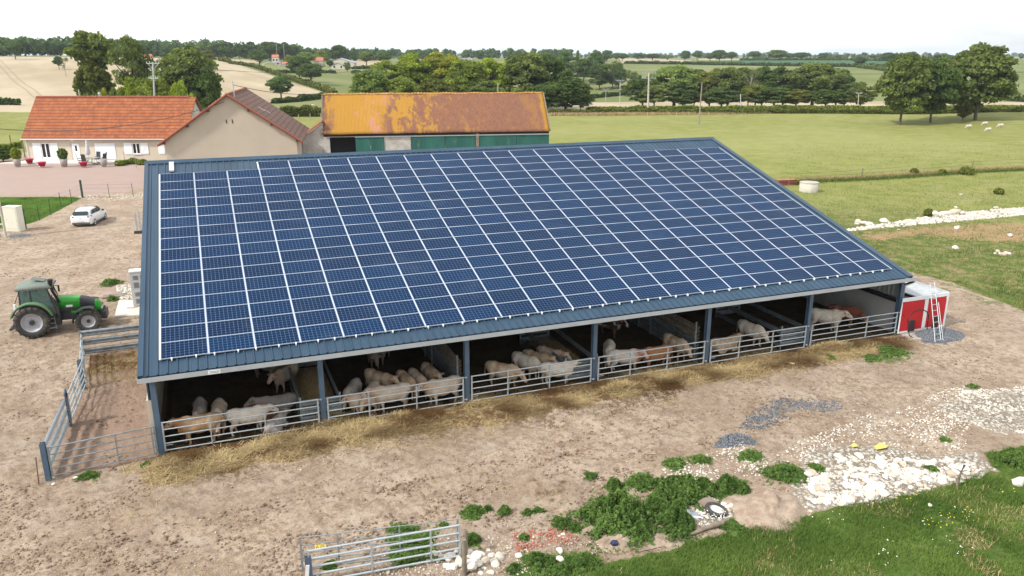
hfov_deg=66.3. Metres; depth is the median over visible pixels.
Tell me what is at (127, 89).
tree
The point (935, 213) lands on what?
rock
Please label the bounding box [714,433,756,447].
blue gravel
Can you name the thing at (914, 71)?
tree
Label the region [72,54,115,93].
tree
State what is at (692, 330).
partition fence
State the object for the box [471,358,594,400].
feed gate
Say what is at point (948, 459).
rock
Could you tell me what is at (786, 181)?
red pallets
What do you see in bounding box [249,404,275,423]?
bullock
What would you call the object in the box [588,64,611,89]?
tree
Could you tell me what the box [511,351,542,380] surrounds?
bullock
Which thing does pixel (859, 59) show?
tree
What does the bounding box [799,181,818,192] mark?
concrete well ring
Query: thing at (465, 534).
wooden post
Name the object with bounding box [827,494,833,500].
rock
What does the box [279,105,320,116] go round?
hedge
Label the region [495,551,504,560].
rock
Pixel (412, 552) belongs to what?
weed clump
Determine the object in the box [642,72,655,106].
utility pole
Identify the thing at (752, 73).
tree
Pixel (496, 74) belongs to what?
tree
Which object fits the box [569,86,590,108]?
tree
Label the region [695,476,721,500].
weed clump
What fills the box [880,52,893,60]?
tree
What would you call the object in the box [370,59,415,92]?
tree
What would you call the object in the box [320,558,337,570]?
weed clump
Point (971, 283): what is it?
grass
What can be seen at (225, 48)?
tree
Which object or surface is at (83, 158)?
garden chair
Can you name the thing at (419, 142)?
sliding door
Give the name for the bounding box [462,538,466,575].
wooden post
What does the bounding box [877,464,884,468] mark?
rock
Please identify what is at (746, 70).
tree
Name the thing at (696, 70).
tree
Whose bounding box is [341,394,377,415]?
bullock
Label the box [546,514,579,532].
weed clump
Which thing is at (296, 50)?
tree
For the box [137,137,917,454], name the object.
cattle barn
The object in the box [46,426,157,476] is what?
pen gate
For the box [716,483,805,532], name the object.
dirt mound
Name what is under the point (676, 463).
weed clump
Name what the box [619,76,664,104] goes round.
tree
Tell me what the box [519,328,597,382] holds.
hay rack
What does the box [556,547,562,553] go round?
rock
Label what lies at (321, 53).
tree
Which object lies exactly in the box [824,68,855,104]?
tree
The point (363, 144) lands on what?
sliding door
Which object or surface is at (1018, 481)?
rock
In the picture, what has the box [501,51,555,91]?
tree
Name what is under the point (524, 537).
weed clump
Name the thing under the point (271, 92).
service wire
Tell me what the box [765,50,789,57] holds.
tree
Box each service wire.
[4,102,222,130]
[235,85,320,93]
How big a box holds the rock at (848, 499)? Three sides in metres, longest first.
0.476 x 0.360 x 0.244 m
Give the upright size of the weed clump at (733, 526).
0.429 m
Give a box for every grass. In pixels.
[0,196,78,226]
[517,444,1023,575]
[548,111,778,115]
[616,484,1023,575]
[781,143,1023,309]
[792,164,1023,180]
[792,167,1023,182]
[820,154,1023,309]
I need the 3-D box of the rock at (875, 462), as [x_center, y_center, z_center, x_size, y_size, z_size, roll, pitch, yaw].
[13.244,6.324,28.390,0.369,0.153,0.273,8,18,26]
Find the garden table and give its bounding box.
[85,157,99,160]
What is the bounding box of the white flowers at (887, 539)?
[809,495,973,564]
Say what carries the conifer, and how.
on the ground at (762, 141)
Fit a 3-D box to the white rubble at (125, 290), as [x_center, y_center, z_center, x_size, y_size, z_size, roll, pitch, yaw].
[-24.240,0.252,49.138,1.010,0.192,3.739,-8,18,-25]
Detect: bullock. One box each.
[163,412,224,445]
[192,396,207,433]
[211,397,226,433]
[224,403,278,436]
[244,392,297,410]
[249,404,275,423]
[254,365,283,377]
[263,407,290,433]
[267,363,298,392]
[341,377,361,411]
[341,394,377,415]
[358,380,379,411]
[360,382,412,413]
[364,368,399,386]
[367,352,381,368]
[379,351,389,364]
[395,369,418,400]
[407,368,426,398]
[414,375,461,405]
[420,362,444,380]
[484,360,527,387]
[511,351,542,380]
[522,349,557,371]
[536,345,571,360]
[538,361,580,386]
[598,319,628,338]
[603,339,615,366]
[606,348,648,371]
[636,344,672,368]
[663,333,692,360]
[709,333,743,353]
[736,319,769,346]
[810,308,852,333]
[826,304,866,327]
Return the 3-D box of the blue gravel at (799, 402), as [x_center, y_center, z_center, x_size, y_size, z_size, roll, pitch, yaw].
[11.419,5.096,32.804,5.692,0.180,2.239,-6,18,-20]
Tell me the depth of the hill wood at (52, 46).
496.51 m
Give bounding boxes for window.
[40,143,51,159]
[132,143,141,154]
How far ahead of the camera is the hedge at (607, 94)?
367.29 m
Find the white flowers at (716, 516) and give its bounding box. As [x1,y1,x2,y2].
[707,510,725,519]
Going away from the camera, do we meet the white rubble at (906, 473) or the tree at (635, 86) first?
the white rubble at (906, 473)
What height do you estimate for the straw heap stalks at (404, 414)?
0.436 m
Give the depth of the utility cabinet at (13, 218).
65.98 m
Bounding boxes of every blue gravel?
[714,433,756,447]
[739,397,842,428]
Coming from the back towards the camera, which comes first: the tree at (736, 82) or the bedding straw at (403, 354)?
the tree at (736, 82)
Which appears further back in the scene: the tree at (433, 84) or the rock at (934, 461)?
the tree at (433, 84)
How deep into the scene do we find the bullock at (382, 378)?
33.68 m
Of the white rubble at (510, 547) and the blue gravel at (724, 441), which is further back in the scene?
the blue gravel at (724, 441)
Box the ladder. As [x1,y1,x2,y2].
[929,282,942,340]
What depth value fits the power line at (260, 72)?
141.05 m
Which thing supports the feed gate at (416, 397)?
attached to the cattle barn at (251, 262)
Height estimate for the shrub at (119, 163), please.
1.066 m
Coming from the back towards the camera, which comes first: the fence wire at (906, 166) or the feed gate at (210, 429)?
the fence wire at (906, 166)
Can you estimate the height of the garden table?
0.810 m
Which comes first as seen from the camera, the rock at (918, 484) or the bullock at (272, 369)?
the rock at (918, 484)
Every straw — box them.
[84,351,142,393]
[117,330,923,493]
[167,298,886,450]
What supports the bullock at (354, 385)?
on the ground at (762, 141)
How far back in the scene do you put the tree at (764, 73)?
247.00 m
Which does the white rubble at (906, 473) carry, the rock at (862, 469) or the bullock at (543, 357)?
the rock at (862, 469)
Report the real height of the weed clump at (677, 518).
0.861 m
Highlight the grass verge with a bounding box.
[0,141,22,148]
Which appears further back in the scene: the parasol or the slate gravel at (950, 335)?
the parasol
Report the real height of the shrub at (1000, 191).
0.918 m
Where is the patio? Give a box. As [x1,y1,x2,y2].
[0,160,114,163]
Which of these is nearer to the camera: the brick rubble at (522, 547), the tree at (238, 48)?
the brick rubble at (522, 547)
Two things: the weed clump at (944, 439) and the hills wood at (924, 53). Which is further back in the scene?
the hills wood at (924, 53)
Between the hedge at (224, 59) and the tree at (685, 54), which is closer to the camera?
the hedge at (224, 59)
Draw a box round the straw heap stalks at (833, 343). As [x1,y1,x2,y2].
[803,340,854,353]
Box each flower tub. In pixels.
[24,158,33,162]
[37,161,45,166]
[78,161,87,166]
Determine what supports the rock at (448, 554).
on the ground at (762, 141)
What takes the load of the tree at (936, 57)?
on the ground at (762, 141)
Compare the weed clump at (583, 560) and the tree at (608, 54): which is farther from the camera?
the tree at (608, 54)
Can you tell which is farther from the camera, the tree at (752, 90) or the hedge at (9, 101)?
the tree at (752, 90)
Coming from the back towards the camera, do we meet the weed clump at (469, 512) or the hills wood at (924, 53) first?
the hills wood at (924, 53)
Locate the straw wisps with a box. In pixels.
[0,319,943,575]
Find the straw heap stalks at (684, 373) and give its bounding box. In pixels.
[667,369,701,380]
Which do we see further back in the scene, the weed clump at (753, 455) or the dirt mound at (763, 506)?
the weed clump at (753, 455)
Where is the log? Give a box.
[688,517,731,535]
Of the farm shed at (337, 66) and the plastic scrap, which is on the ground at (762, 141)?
the farm shed at (337, 66)
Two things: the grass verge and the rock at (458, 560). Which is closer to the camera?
the rock at (458, 560)
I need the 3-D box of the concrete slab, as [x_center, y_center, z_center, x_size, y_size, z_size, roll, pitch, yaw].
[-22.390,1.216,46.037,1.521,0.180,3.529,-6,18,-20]
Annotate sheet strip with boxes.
[305,565,308,575]
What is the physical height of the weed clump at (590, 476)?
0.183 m
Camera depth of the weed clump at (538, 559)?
22.82 m
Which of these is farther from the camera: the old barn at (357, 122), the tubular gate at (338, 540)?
the old barn at (357, 122)
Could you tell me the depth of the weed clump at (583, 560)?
22.66 m
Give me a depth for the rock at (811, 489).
26.48 m
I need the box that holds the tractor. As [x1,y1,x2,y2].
[9,277,108,338]
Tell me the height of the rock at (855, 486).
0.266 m
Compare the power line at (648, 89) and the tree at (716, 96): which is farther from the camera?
the tree at (716, 96)
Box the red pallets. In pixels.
[775,179,798,184]
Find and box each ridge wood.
[299,47,381,60]
[366,48,573,58]
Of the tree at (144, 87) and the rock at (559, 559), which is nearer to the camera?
the rock at (559, 559)
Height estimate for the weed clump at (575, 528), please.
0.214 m
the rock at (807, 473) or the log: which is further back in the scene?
the rock at (807, 473)
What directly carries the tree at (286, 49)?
on the ground at (762, 141)
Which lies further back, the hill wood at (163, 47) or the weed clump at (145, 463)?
the hill wood at (163, 47)
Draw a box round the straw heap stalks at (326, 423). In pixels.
[300,410,359,429]
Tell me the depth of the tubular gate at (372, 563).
22.29 m
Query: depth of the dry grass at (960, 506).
24.10 m
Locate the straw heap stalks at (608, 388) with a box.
[595,380,644,395]
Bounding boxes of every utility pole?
[146,61,159,95]
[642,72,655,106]
[698,82,702,124]
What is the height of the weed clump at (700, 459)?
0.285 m
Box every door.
[70,143,80,159]
[93,143,116,159]
[355,137,384,151]
[411,136,444,148]
[445,136,474,147]
[479,135,515,146]
[516,134,548,144]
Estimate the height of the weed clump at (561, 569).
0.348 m
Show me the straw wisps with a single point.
(302, 489)
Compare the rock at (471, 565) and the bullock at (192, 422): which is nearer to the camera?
the rock at (471, 565)
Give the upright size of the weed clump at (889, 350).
0.358 m
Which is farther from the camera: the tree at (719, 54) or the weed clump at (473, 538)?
the tree at (719, 54)
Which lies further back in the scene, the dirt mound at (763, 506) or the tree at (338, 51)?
the tree at (338, 51)
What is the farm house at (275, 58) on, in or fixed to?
on the ground at (762, 141)
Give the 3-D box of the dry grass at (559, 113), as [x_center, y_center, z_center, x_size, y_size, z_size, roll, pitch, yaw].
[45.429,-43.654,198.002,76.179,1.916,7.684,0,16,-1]
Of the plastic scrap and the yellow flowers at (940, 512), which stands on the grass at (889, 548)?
the yellow flowers at (940, 512)
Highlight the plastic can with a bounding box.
[610,540,618,545]
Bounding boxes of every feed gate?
[161,399,323,450]
[326,377,467,420]
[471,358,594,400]
[597,341,707,380]
[709,325,809,362]
[809,312,900,345]
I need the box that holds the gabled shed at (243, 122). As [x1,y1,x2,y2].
[157,81,309,159]
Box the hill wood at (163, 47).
[152,37,302,59]
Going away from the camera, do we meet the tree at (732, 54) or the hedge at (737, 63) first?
the hedge at (737, 63)
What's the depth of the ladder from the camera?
41.18 m
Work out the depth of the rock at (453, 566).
22.55 m
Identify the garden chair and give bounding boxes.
[80,154,88,160]
[94,151,100,162]
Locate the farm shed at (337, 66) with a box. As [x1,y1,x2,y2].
[331,63,344,68]
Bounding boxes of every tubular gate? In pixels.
[299,518,458,569]
[307,524,460,575]
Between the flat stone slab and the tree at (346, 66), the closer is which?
the flat stone slab
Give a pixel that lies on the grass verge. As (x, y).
(18, 144)
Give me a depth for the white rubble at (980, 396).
33.48 m
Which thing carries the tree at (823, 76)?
on the ground at (762, 141)
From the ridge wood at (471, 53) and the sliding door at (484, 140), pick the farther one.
the ridge wood at (471, 53)
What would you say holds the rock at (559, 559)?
on the ground at (762, 141)
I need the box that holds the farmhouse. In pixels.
[20,90,202,160]
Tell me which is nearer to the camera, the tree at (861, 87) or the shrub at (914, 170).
the shrub at (914, 170)
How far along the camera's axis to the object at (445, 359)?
35.75 m
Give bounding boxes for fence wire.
[30,184,130,223]
[798,159,1023,177]
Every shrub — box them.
[114,160,125,165]
[127,157,137,163]
[136,159,146,164]
[909,168,918,173]
[923,208,932,216]
[958,166,975,174]
[993,188,1004,194]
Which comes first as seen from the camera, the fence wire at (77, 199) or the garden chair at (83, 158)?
the fence wire at (77, 199)
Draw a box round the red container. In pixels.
[869,281,949,334]
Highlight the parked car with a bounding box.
[70,206,106,225]
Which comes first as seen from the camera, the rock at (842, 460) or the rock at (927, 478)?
the rock at (927, 478)
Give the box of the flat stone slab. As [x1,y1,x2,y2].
[698,495,720,506]
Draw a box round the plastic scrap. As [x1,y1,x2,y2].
[874,443,887,449]
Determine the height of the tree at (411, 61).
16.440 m
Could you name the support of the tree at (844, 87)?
on the ground at (762, 141)
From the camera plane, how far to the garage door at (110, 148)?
110.80 m
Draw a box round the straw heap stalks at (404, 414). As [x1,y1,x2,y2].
[378,409,413,422]
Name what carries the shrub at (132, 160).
on the ground at (762, 141)
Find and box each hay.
[288,366,337,416]
[524,336,589,379]
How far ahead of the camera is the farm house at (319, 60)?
530.34 m
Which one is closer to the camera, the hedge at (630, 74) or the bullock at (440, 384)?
the bullock at (440, 384)
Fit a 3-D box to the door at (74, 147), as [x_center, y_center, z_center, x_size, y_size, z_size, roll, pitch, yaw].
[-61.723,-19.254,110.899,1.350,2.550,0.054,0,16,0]
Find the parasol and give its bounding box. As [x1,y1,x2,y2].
[85,141,91,162]
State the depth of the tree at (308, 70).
333.54 m
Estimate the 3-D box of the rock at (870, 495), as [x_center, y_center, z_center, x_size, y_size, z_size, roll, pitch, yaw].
[11.992,6.941,26.244,0.382,0.197,0.559,4,17,14]
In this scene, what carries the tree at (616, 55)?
on the ground at (762, 141)
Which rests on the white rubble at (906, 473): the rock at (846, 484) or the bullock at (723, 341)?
the rock at (846, 484)
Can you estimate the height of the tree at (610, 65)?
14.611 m
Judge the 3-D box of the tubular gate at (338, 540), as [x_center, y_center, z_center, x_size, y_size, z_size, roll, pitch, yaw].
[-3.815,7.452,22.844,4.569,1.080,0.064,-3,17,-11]
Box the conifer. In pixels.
[574,50,579,78]
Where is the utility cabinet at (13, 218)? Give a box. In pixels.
[2,205,25,231]
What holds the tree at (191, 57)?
on the ground at (762, 141)
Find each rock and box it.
[444,552,455,561]
[446,563,456,569]
[454,556,461,566]
[467,561,476,570]
[470,550,481,559]
[476,560,482,566]
[481,556,490,561]
[490,557,499,567]
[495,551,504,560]
[515,553,522,557]
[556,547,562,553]
[556,555,563,561]
[804,471,812,475]
[807,469,816,476]
[807,485,815,493]
[810,477,819,482]
[814,485,825,492]
[822,478,831,483]
[823,497,830,505]
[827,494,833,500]
[837,458,845,462]
[841,496,854,503]
[842,481,850,488]
[850,483,861,489]
[853,473,862,478]
[854,452,863,458]
[858,467,865,472]
[862,485,874,490]
[863,491,875,499]
[869,467,877,472]
[872,459,882,463]
[875,459,886,464]
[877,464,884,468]
[878,489,890,496]
[879,218,888,222]
[879,481,885,488]
[891,465,898,469]
[891,469,899,474]
[893,457,901,463]
[903,457,912,461]
[910,468,921,474]
[915,459,924,464]
[916,482,923,487]
[922,475,932,481]
[929,459,936,463]
[932,211,938,216]
[938,211,950,215]
[938,479,946,484]
[945,456,951,462]
[946,470,957,475]
[948,463,957,468]
[949,209,960,214]
[1011,477,1023,486]
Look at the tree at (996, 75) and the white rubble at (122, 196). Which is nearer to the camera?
the white rubble at (122, 196)
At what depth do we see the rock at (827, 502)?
25.73 m
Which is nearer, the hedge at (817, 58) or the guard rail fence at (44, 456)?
the guard rail fence at (44, 456)
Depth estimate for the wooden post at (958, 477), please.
26.76 m
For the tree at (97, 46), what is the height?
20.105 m
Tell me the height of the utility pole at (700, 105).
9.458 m
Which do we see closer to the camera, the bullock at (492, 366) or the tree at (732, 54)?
the bullock at (492, 366)
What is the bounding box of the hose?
[907,309,928,337]
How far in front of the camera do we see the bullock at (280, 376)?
34.23 m
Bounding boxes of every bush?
[0,147,10,161]
[666,88,704,104]
[752,87,795,105]
[781,89,812,105]
[809,89,846,105]
[953,102,974,120]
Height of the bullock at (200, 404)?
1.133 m
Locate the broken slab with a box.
[902,332,933,339]
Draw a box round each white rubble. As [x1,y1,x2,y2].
[79,194,142,200]
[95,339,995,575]
[116,283,131,299]
[373,533,598,575]
[662,442,788,480]
[789,386,982,466]
[800,455,981,504]
[846,207,1023,230]
[933,386,1023,432]
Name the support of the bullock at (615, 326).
on the ground at (762, 141)
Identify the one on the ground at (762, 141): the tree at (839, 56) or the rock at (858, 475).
the tree at (839, 56)
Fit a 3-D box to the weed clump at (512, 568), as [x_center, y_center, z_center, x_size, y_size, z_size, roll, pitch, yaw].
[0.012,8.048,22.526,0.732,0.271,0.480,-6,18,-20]
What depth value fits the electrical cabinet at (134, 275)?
45.75 m
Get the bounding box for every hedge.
[0,97,21,104]
[218,56,230,62]
[228,60,337,92]
[271,92,323,103]
[276,69,336,73]
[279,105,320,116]
[351,65,371,68]
[547,105,1023,113]
[591,91,626,97]
[624,60,890,67]
[625,70,642,78]
[739,57,884,60]
[855,64,891,70]
[1001,94,1023,101]
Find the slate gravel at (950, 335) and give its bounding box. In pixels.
[915,327,965,341]
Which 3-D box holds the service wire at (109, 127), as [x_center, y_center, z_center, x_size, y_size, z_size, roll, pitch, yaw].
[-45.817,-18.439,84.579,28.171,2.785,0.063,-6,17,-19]
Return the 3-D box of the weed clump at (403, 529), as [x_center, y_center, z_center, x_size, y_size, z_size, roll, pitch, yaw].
[-3.337,7.495,24.341,1.546,0.308,1.509,13,21,38]
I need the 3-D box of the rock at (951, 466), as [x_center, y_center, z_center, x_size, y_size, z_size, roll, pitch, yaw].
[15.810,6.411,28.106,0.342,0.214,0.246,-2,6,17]
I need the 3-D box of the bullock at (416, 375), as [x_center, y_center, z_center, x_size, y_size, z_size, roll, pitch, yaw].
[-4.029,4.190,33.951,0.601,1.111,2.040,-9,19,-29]
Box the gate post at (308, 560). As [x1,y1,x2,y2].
[304,554,312,575]
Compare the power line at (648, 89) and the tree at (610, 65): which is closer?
the power line at (648, 89)
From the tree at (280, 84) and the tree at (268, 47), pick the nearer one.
the tree at (280, 84)
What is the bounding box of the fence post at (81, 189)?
[79,180,83,197]
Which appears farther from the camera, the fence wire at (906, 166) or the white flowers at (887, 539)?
the fence wire at (906, 166)
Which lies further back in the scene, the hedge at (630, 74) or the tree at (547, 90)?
the hedge at (630, 74)
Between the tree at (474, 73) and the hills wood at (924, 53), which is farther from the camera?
the hills wood at (924, 53)
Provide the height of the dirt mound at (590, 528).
0.299 m
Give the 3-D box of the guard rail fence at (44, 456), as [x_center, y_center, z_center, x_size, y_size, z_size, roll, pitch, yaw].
[-16.962,5.404,29.201,0.174,1.770,4.610,-6,17,-19]
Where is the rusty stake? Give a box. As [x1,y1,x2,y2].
[35,457,38,484]
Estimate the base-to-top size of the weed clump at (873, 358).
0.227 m
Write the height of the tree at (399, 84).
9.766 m
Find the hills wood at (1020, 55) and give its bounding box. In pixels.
[575,52,1023,58]
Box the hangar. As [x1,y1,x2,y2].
[325,58,356,66]
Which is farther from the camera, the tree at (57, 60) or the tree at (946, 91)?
the tree at (57, 60)
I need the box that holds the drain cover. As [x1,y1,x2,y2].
[102,292,126,298]
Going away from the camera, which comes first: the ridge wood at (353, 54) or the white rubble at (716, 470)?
the white rubble at (716, 470)
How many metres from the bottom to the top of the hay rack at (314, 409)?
1.240 m
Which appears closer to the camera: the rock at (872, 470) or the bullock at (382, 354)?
the rock at (872, 470)
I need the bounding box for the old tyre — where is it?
[705,502,727,517]
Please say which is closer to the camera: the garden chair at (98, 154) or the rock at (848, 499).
the rock at (848, 499)
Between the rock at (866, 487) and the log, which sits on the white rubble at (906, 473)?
the rock at (866, 487)
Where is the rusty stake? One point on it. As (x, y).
(37, 470)
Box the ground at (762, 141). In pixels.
[0,55,1023,575]
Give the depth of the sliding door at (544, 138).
107.26 m
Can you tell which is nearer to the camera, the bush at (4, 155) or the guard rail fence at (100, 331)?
the guard rail fence at (100, 331)
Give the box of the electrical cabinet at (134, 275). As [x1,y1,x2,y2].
[128,268,140,306]
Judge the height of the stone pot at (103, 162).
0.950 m
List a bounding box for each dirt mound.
[581,521,606,533]
[596,531,661,554]
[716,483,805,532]
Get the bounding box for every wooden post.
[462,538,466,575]
[464,529,467,553]
[956,464,965,486]
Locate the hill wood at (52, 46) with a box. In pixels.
[0,35,155,55]
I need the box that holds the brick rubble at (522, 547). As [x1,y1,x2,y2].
[512,527,578,552]
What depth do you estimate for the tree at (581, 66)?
433.33 m
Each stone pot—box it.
[9,147,21,165]
[56,148,67,166]
[100,159,106,165]
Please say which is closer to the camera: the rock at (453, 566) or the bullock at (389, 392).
the rock at (453, 566)
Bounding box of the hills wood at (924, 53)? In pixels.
[8,52,1018,56]
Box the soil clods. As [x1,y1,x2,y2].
[0,194,997,575]
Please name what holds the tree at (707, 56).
on the ground at (762, 141)
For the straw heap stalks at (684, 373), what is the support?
on the straw heap
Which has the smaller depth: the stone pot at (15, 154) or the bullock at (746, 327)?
the bullock at (746, 327)
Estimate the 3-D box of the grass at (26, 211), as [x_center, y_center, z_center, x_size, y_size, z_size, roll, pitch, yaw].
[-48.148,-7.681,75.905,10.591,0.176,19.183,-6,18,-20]
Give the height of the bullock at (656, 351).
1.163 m
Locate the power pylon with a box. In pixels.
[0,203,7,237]
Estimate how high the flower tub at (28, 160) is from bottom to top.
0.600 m
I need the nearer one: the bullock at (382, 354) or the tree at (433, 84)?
the bullock at (382, 354)
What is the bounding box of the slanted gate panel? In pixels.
[67,357,87,418]
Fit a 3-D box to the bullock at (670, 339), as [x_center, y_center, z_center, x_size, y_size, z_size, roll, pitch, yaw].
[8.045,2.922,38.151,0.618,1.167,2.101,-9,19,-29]
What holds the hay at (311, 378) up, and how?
on the bedding straw at (403, 354)
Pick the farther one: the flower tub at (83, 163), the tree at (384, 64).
the tree at (384, 64)
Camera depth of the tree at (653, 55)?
847.23 m
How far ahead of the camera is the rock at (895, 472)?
27.60 m
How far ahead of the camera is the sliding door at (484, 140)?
106.45 m
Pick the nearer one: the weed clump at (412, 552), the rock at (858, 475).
the weed clump at (412, 552)
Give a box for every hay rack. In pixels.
[289,360,341,425]
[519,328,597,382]
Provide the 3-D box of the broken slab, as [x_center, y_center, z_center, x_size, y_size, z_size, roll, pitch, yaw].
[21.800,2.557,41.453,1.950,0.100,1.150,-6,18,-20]
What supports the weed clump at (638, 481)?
on the ground at (762, 141)
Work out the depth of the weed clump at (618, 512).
24.47 m
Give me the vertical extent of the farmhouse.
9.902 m
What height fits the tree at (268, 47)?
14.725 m
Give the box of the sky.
[0,0,1023,54]
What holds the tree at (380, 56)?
on the ground at (762, 141)
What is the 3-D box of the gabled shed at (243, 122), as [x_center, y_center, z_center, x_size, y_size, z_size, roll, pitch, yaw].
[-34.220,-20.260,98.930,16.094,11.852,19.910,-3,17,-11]
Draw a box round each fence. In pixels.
[39,389,71,481]
[77,334,85,389]
[78,324,138,353]
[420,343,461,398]
[628,313,699,360]
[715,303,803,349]
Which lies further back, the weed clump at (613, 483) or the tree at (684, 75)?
the tree at (684, 75)
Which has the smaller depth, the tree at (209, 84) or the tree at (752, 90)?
the tree at (209, 84)
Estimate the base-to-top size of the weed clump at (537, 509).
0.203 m
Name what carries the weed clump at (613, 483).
on the ground at (762, 141)
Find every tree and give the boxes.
[3,39,22,58]
[51,56,63,69]
[60,57,68,74]
[62,30,117,95]
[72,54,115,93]
[97,88,107,95]
[106,34,153,86]
[109,87,117,95]
[116,76,136,95]
[134,75,170,95]
[148,45,223,98]
[168,79,193,96]
[188,65,221,109]
[195,44,207,51]
[201,50,216,59]
[208,43,222,56]
[217,42,234,56]
[231,43,245,58]
[241,41,257,54]
[247,49,267,69]
[256,41,281,60]
[265,75,293,97]
[276,42,294,60]
[284,55,291,61]
[284,55,311,77]
[285,44,300,55]
[294,63,326,80]
[297,52,316,60]
[314,50,328,60]
[328,44,349,57]
[343,61,350,71]
[348,68,390,92]
[358,51,374,64]
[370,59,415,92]
[374,52,391,60]
[382,77,417,92]
[393,52,439,91]
[412,78,455,92]
[415,52,463,90]
[443,58,488,91]
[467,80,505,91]
[480,57,518,91]
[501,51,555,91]
[527,84,561,106]
[528,53,573,107]
[536,76,595,109]
[557,51,576,71]
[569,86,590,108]
[572,58,593,81]
[587,50,604,71]
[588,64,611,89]
[602,50,613,61]
[603,61,623,87]
[611,65,626,88]
[612,53,620,58]
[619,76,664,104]
[620,53,628,60]
[632,53,643,59]
[638,84,670,104]
[643,53,660,59]
[646,64,700,105]
[661,55,674,59]
[679,50,691,58]
[691,50,702,57]
[693,67,723,106]
[693,69,708,104]
[702,86,743,105]
[704,53,712,58]
[708,66,749,105]
[710,50,728,61]
[727,51,736,60]
[731,67,752,101]
[739,84,770,104]
[743,68,758,105]
[747,51,762,56]
[749,66,780,104]
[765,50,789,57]
[765,66,811,104]
[782,62,847,104]
[791,52,809,57]
[815,53,828,57]
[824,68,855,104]
[832,54,846,57]
[832,81,862,104]
[845,81,878,104]
[852,57,868,63]
[865,54,880,57]
[871,52,935,124]
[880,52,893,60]
[909,56,964,122]
[931,54,944,61]
[941,54,953,59]
[944,42,1020,119]
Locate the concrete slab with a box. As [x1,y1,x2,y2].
[115,300,138,317]
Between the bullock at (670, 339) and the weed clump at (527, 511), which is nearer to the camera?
the weed clump at (527, 511)
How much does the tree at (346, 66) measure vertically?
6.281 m
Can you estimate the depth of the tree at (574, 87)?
203.05 m
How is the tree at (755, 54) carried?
on the ground at (762, 141)
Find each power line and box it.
[154,62,382,72]
[591,82,700,90]
[643,72,740,73]
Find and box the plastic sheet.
[687,509,702,518]
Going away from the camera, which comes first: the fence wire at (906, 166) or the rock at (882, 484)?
the rock at (882, 484)
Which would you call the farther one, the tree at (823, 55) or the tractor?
the tree at (823, 55)
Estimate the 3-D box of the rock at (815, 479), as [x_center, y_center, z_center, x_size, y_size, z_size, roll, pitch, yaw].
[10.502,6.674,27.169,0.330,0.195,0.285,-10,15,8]
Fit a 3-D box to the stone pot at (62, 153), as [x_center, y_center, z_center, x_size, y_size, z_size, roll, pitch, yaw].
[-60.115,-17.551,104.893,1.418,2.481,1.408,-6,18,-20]
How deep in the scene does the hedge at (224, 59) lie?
489.00 m
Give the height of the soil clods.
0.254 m
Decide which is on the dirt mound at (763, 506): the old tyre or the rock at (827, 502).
the old tyre
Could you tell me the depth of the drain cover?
48.31 m
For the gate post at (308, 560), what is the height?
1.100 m
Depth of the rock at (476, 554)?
22.98 m
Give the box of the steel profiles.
[134,211,141,233]
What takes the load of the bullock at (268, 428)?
on the ground at (762, 141)
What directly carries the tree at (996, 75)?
on the ground at (762, 141)
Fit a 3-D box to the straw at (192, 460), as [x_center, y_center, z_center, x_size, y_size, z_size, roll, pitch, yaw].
[4.444,4.583,33.934,39.189,0.506,5.533,-6,18,-20]
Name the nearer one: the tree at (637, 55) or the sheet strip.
the sheet strip
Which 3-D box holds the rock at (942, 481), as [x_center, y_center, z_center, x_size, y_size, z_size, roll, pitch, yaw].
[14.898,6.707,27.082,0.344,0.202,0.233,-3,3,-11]
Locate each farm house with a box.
[271,55,278,62]
[313,57,324,65]
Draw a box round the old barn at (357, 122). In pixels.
[302,91,550,153]
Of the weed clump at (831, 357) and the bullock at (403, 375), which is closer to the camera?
the bullock at (403, 375)
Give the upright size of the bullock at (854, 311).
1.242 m
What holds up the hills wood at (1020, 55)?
on the ground at (762, 141)
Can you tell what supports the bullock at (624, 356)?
on the ground at (762, 141)
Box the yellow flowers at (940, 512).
[883,488,1014,527]
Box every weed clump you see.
[74,470,101,481]
[94,278,126,286]
[106,295,119,301]
[137,461,150,467]
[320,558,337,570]
[381,524,447,575]
[382,521,429,538]
[439,521,448,526]
[458,504,485,520]
[463,532,482,549]
[482,505,492,513]
[497,504,511,515]
[501,562,523,575]
[518,533,529,541]
[520,507,532,518]
[520,550,562,574]
[530,505,548,513]
[542,560,577,575]
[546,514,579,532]
[559,487,661,560]
[563,551,606,575]
[567,523,581,534]
[583,470,602,480]
[603,477,625,492]
[622,470,655,492]
[625,470,721,521]
[631,518,659,545]
[638,494,669,517]
[648,498,719,549]
[661,456,691,472]
[686,453,712,465]
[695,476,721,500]
[712,472,752,498]
[715,518,759,539]
[734,448,766,465]
[747,460,808,489]
[806,462,826,473]
[824,353,836,362]
[861,353,885,363]
[873,344,923,359]
[921,464,939,472]
[939,436,953,443]
[965,383,980,388]
[987,446,1023,470]
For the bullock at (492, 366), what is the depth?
34.68 m

